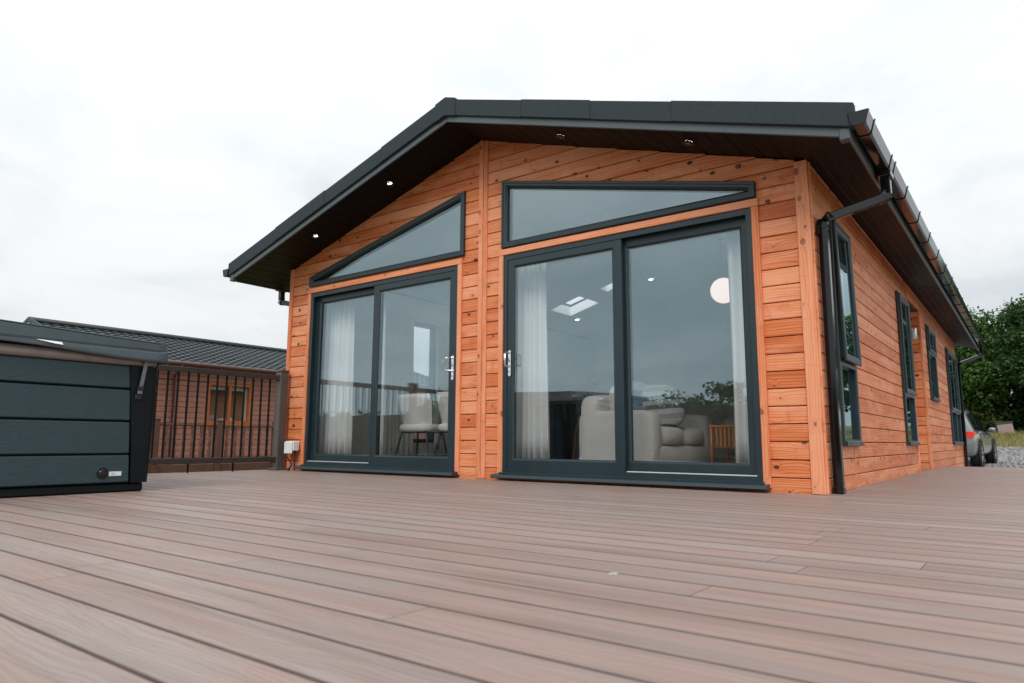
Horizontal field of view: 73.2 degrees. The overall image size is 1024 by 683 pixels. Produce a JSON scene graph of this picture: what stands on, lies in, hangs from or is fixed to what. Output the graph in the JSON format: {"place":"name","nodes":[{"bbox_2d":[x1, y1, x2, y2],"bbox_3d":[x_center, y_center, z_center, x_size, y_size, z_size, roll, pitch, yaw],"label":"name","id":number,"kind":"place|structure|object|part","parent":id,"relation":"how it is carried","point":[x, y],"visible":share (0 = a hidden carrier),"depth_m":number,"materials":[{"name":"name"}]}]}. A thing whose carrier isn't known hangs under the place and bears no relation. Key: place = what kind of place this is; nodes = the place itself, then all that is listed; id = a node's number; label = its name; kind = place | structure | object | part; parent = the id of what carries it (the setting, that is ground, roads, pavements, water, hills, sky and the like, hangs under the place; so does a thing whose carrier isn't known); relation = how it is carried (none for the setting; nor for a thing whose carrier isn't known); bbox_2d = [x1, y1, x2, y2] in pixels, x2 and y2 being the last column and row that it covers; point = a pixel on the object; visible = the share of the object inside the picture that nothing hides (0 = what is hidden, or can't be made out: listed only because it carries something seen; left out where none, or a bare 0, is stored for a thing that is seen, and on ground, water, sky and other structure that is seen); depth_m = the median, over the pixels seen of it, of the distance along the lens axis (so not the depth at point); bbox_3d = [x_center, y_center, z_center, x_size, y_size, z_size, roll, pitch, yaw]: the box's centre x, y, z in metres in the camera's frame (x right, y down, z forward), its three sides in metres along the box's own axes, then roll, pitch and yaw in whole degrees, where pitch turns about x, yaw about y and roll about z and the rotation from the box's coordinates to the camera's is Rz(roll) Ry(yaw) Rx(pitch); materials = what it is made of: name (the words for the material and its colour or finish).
{"place":"outdoors","nodes":[
{"label":"outdoors","id":0,"kind":"place"},
{"bbox_2d":[0,0,1023,408],"label":"sky","id":1,"kind":"structure","parent":0,"point":[146,146],"materials":[{"name":"white"}]},
{"bbox_2d":[549,398,579,459],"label":"kitchen island","id":2,"kind":"structure","parent":0,"point":[563,418],"depth_m":10.23,"materials":[{"name":"black wood"}]},
{"bbox_3d":[0.411,1.321,10.502,0.580,0.760,0.021,-6,-10,36],"label":"cupboard door","id":3,"kind":"part","parent":2,"relation":"part of","materials":[{"name":"black wood"}]},
{"bbox_3d":[0.907,1.270,10.133,0.580,0.760,0.021,-6,-10,36],"label":"cupboard door","id":4,"kind":"part","parent":2,"relation":"part of","materials":[{"name":"black wood"}]},
{"bbox_2d":[587,379,596,394],"bbox_3d":[1.228,0.735,10.616,0.184,0.320,0.055,-6,-10,36],"label":"kitchen tap","id":5,"kind":"object","parent":2,"relation":"on","point":[588,385],"visible":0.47,"depth_m":10.64,"materials":[{"name":"silver metal"}]},
{"bbox_2d":[964,445,1023,467],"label":"loose gravel","id":6,"kind":"structure","parent":0,"point":[1013,453],"depth_m":23.83,"materials":[{"name":"grey gravel"}]},
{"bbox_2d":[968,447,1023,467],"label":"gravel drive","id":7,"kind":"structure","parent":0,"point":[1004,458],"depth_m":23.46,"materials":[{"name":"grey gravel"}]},
{"bbox_2d":[963,410,997,466],"bbox_3d":[13.659,3.026,21.499,2.320,1.725,4.846,-7,-10,40],"label":"parked car","id":8,"kind":"object","parent":7,"relation":"on","point":[981,446],"visible":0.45,"depth_m":19.84,"materials":[{"name":"grey paint"}]},
{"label":"side window","id":9,"kind":"part","parent":8,"relation":"part of","materials":[{"name":"black glass"}]},
{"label":"side window","id":10,"kind":"part","parent":8,"relation":"part of","materials":[{"name":"black glass"}]},
{"bbox_2d":[987,430,1023,446],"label":"grass bank","id":11,"kind":"structure","parent":0,"point":[1015,438],"depth_m":33.08,"materials":[{"name":"green plant"}]},
{"bbox_2d":[994,421,1014,433],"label":"stone block","id":12,"kind":"structure","parent":11,"relation":"on","point":[1003,425],"depth_m":36.56,"materials":[{"name":"beige stone"}]},
{"bbox_3d":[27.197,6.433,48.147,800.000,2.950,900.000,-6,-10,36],"label":"ground","id":13,"kind":"structure","parent":0,"visible":0},
{"bbox_2d":[148,418,273,473],"bbox_3d":[-6.046,2.416,15.758,0.130,1.190,7.130,-6,-10,36],"label":"spindle balustrade","id":14,"kind":"object","parent":13,"relation":"on","point":[180,468],"visible":0.27,"depth_m":15.03,"materials":[{"name":"brown wood"}]},
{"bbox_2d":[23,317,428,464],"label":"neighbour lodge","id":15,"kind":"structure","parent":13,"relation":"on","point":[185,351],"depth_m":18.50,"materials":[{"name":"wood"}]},
{"bbox_2d":[209,414,216,420],"bbox_3d":[-8.018,2.029,18.070,0.400,0.200,0.529,-6,4,36],"label":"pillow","id":16,"kind":"object","parent":15,"relation":"in","point":[211,417],"visible":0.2,"depth_m":18.02,"materials":[{"name":"grey fabric"}]},
{"bbox_2d":[206,382,251,424],"bbox_3d":[-7.496,1.665,18.209,0.210,1.085,1.320,-6,-10,36],"label":"window","id":17,"kind":"structure","parent":15,"relation":"in","point":[221,386],"depth_m":18.23,"materials":[{"name":"brown wood"}]},
{"bbox_2d":[0,466,1023,682],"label":"deck","id":18,"kind":"structure","parent":13,"relation":"on","point":[269,576],"depth_m":1.76,"materials":[{"name":"brown wood"}]},
{"bbox_2d":[0,319,167,497],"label":"hot tub","id":19,"kind":"object","parent":18,"relation":"on","point":[76,411],"visible":1,"depth_m":4.47,"materials":[{"name":"plastic"}]},
{"bbox_2d":[149,365,289,472],"bbox_3d":[-4.687,0.591,5.973,0.170,1.208,6.350,-6,-10,36],"label":"deck railing","id":20,"kind":"object","parent":18,"relation":"on","point":[276,458],"visible":0.47,"depth_m":7.88,"materials":[{"name":"grey"}]},
{"bbox_2d":[223,97,984,494],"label":"timber lodge","id":21,"kind":"structure","parent":13,"relation":"on","point":[619,217],"depth_m":6.75,"materials":[{"name":"orange wood"}]},
{"bbox_2d":[284,441,298,469],"bbox_3d":[-2.645,1.367,8.247,0.165,0.347,0.104,-6,-10,36],"label":"outdoor socket","id":22,"kind":"object","parent":21,"relation":"attached to","point":[290,447],"visible":1,"depth_m":8.22,"materials":[{"name":"white plastic"}]},
{"bbox_2d":[318,299,354,453],"bbox_3d":[-2.186,0.423,8.485,0.636,2.075,0.090,-6,-10,35],"label":"curtain","id":23,"kind":"object","parent":21,"relation":"hanging from","point":[336,412],"visible":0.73,"depth_m":8.44,"materials":[{"name":"white fabric"}]},
{"bbox_2d":[293,265,457,475],"bbox_3d":[-1.507,0.368,7.629,2.503,2.116,0.248,-6,-10,36],"label":"patio door","id":24,"kind":"structure","parent":21,"relation":"in","point":[373,462],"depth_m":7.64,"materials":[{"name":"metal"}]},
{"bbox_2d":[379,292,385,454],"bbox_3d":[-1.518,0.351,7.964,0.134,2.075,0.039,-6,-10,36],"label":"curtain","id":25,"kind":"object","parent":21,"relation":"hanging from","point":[382,407],"visible":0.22,"depth_m":7.92,"materials":[{"name":"white fabric"}]},
{"bbox_2d":[309,191,466,286],"bbox_3d":[-1.465,-1.106,7.844,2.511,0.685,0.131,-6,-10,36],"label":"gable window","id":26,"kind":"structure","parent":21,"relation":"in","point":[320,278],"depth_m":7.63,"materials":[{"name":"metal"}]},
{"bbox_2d":[383,311,413,455],"bbox_3d":[-1.611,0.625,9.860,0.094,2.075,0.573,-6,-10,36],"label":"curtain","id":27,"kind":"object","parent":21,"relation":"hanging from","point":[399,354],"visible":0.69,"depth_m":9.83,"materials":[{"name":"white fabric"}]},
{"bbox_2d":[413,322,435,441],"bbox_3d":[-1.425,0.616,10.416,0.139,1.805,0.670,-6,-10,36],"label":"side window","id":28,"kind":"structure","parent":21,"relation":"in","point":[432,344],"depth_m":10.65,"materials":[{"name":"metal"}]},
{"bbox_2d":[433,321,449,456],"bbox_3d":[-0.987,0.747,10.683,0.095,2.075,0.554,-6,-10,36],"label":"curtain","id":29,"kind":"object","parent":21,"relation":"hanging from","point":[442,351],"visible":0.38,"depth_m":10.57,"materials":[{"name":"white fabric"}]},
{"bbox_2d":[516,263,549,458],"bbox_3d":[0.181,0.180,6.725,0.432,2.075,0.091,-5,-10,34],"label":"curtain","id":30,"kind":"object","parent":21,"relation":"hanging from","point":[532,415],"visible":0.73,"depth_m":6.70,"materials":[{"name":"white fabric"}]},
{"bbox_2d":[573,395,594,458],"bbox_3d":[1.083,1.204,9.453,0.432,0.902,0.436,-3,-9,20],"label":"bar stool","id":31,"kind":"object","parent":21,"relation":"on","point":[577,402],"visible":0.3,"depth_m":9.34,"materials":[{"name":"black metal"}]},
{"bbox_2d":[501,181,756,248],"bbox_3d":[0.908,-1.342,6.079,2.452,0.692,0.131,-6,-10,36],"label":"gable window","id":32,"kind":"structure","parent":21,"relation":"in","point":[742,190],"depth_m":5.99,"materials":[{"name":"metal"}]},
{"bbox_2d":[490,208,770,489],"bbox_3d":[0.876,0.123,5.858,2.499,2.116,0.248,-6,-10,36],"label":"patio door","id":33,"kind":"structure","parent":21,"relation":"in","point":[621,470],"depth_m":5.78,"materials":[{"name":"metal"}]},
{"bbox_2d":[579,385,711,461],"bbox_3d":[1.406,0.875,7.022,0.822,0.855,1.500,-6,-10,36],"label":"sofa","id":34,"kind":"object","parent":21,"relation":"on","point":[687,439],"visible":0.49,"depth_m":6.54,"materials":[{"name":"fabric"}]},
{"bbox_2d":[632,381,646,409],"bbox_3d":[1.212,0.598,6.768,0.440,0.440,0.180,9,-31,-21],"label":"cushion","id":35,"kind":"object","parent":34,"relation":"on","point":[637,388],"visible":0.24,"depth_m":6.71,"materials":[{"name":"blue fabric"}]},
{"bbox_2d":[642,384,684,426],"bbox_3d":[1.444,0.642,6.788,0.500,0.460,0.180,-3,-30,-16],"label":"cushion","id":36,"kind":"object","parent":34,"relation":"on","point":[664,402],"visible":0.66,"depth_m":6.72,"materials":[{"name":"fabric"}]},
{"bbox_2d":[710,236,729,302],"bbox_3d":[2.697,-0.916,8.824,0.326,0.866,0.326,-6,-10,36],"label":"pendant lamp","id":37,"kind":"object","parent":21,"relation":"hanging from","point":[719,290],"visible":0.82,"depth_m":8.69,"materials":[{"name":"metal"}]},
{"bbox_2d":[709,425,734,462],"bbox_3d":[1.980,0.936,5.942,0.415,0.430,0.415,-6,-10,36],"label":"side table","id":38,"kind":"object","parent":21,"relation":"on","point":[729,434],"visible":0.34,"depth_m":5.88,"materials":[{"name":"brown wood"}]},
{"bbox_2d":[722,417,734,454],"bbox_3d":[2.610,0.850,6.956,0.920,0.902,0.820,-3,-9,20],"label":"armchair","id":39,"kind":"object","parent":21,"relation":"on","point":[728,421],"visible":0.11,"depth_m":6.76,"materials":[{"name":"grey fabric"}]},
{"bbox_2d":[726,230,749,462],"bbox_3d":[1.895,0.002,5.438,0.375,2.075,0.075,-6,-10,36],"label":"curtain","id":40,"kind":"object","parent":21,"relation":"hanging from","point":[738,352],"visible":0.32,"depth_m":5.50,"materials":[{"name":"white fabric"}]},
{"bbox_2d":[829,221,864,445],"bbox_3d":[2.691,-0.060,5.617,0.163,1.805,0.640,-6,-10,36],"label":"side window","id":41,"kind":"structure","parent":21,"relation":"in","point":[848,349],"depth_m":5.74,"materials":[{"name":"glass"}]},
{"bbox_2d":[895,291,919,445],"bbox_3d":[4.740,0.345,8.338,0.139,1.805,0.820,-6,-10,36],"label":"side window","id":42,"kind":"structure","parent":21,"relation":"in","point":[902,306],"depth_m":8.28,"materials":[{"name":"metal"}]},
{"bbox_2d":[911,328,917,339],"bbox_3d":[5.670,-0.106,9.709,0.068,0.160,0.100,-6,-10,36],"label":"wall lamp","id":43,"kind":"object","parent":21,"relation":"attached to","point":[914,333],"visible":1,"depth_m":9.67,"materials":[{"name":"silver plastic"}]},
{"bbox_2d":[924,324,940,401],"bbox_3d":[6.440,0.353,10.624,0.139,1.120,0.960,-6,-10,36],"label":"side window","id":44,"kind":"structure","parent":21,"relation":"in","point":[931,347],"depth_m":10.61,"materials":[{"name":"metal"}]},
{"bbox_2d":[944,347,963,443],"bbox_3d":[8.413,1.082,13.177,0.139,1.750,1.860,-6,-10,36],"label":"side window","id":45,"kind":"structure","parent":21,"relation":"in","point":[951,361],"depth_m":13.04,"materials":[{"name":"metal"}]},
{"bbox_3d":[-0.369,1.513,8.551,2.000,0.011,2.100,-6,-10,36],"label":"rug","id":46,"kind":"object","parent":21,"relation":"on","visible":0},
{"bbox_2d":[395,394,446,455],"bbox_3d":[-1.073,1.058,8.256,0.494,0.828,0.540,-4,-9,25],"label":"dining chair","id":47,"kind":"object","parent":46,"relation":"on","point":[417,412],"visible":0.91,"depth_m":8.06,"materials":[{"name":"beige fabric"}]},
{"bbox_2d":[434,392,447,455],"bbox_3d":[-0.565,1.002,7.854,0.494,0.828,0.540,-4,-10,30],"label":"dining chair","id":48,"kind":"object","parent":46,"relation":"on","point":[442,399],"visible":0.23,"depth_m":7.75,"materials":[{"name":"beige fabric"}]},
{"bbox_2d":[949,305,1017,411],"bbox_3d":[24.846,1.610,40.255,8.816,7.614,6.592,-6,-10,36],"label":"broadleaf tree","id":49,"kind":"object","parent":13,"relation":"on","point":[977,369],"visible":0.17,"depth_m":37.81,"materials":[{"name":"green plant"}]},
{"bbox_2d":[961,368,1016,431],"bbox_3d":[25.443,3.169,39.781,5.890,4.868,4.020,-6,-10,36],"label":"leafy shrub","id":50,"kind":"object","parent":13,"relation":"on","point":[984,412],"visible":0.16,"depth_m":38.08,"materials":[{"name":"green plant"}]},
{"bbox_2d":[979,384,1023,430],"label":"leafy shrub","id":51,"kind":"object","parent":13,"relation":"on","point":[1017,405],"visible":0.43,"depth_m":38.03,"materials":[{"name":"green plant"}]},
{"bbox_2d":[984,293,1023,389],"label":"broadleaf tree","id":52,"kind":"object","parent":13,"relation":"on","point":[1013,350],"visible":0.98,"depth_m":36.54,"materials":[{"name":"green plant"}]}
]}

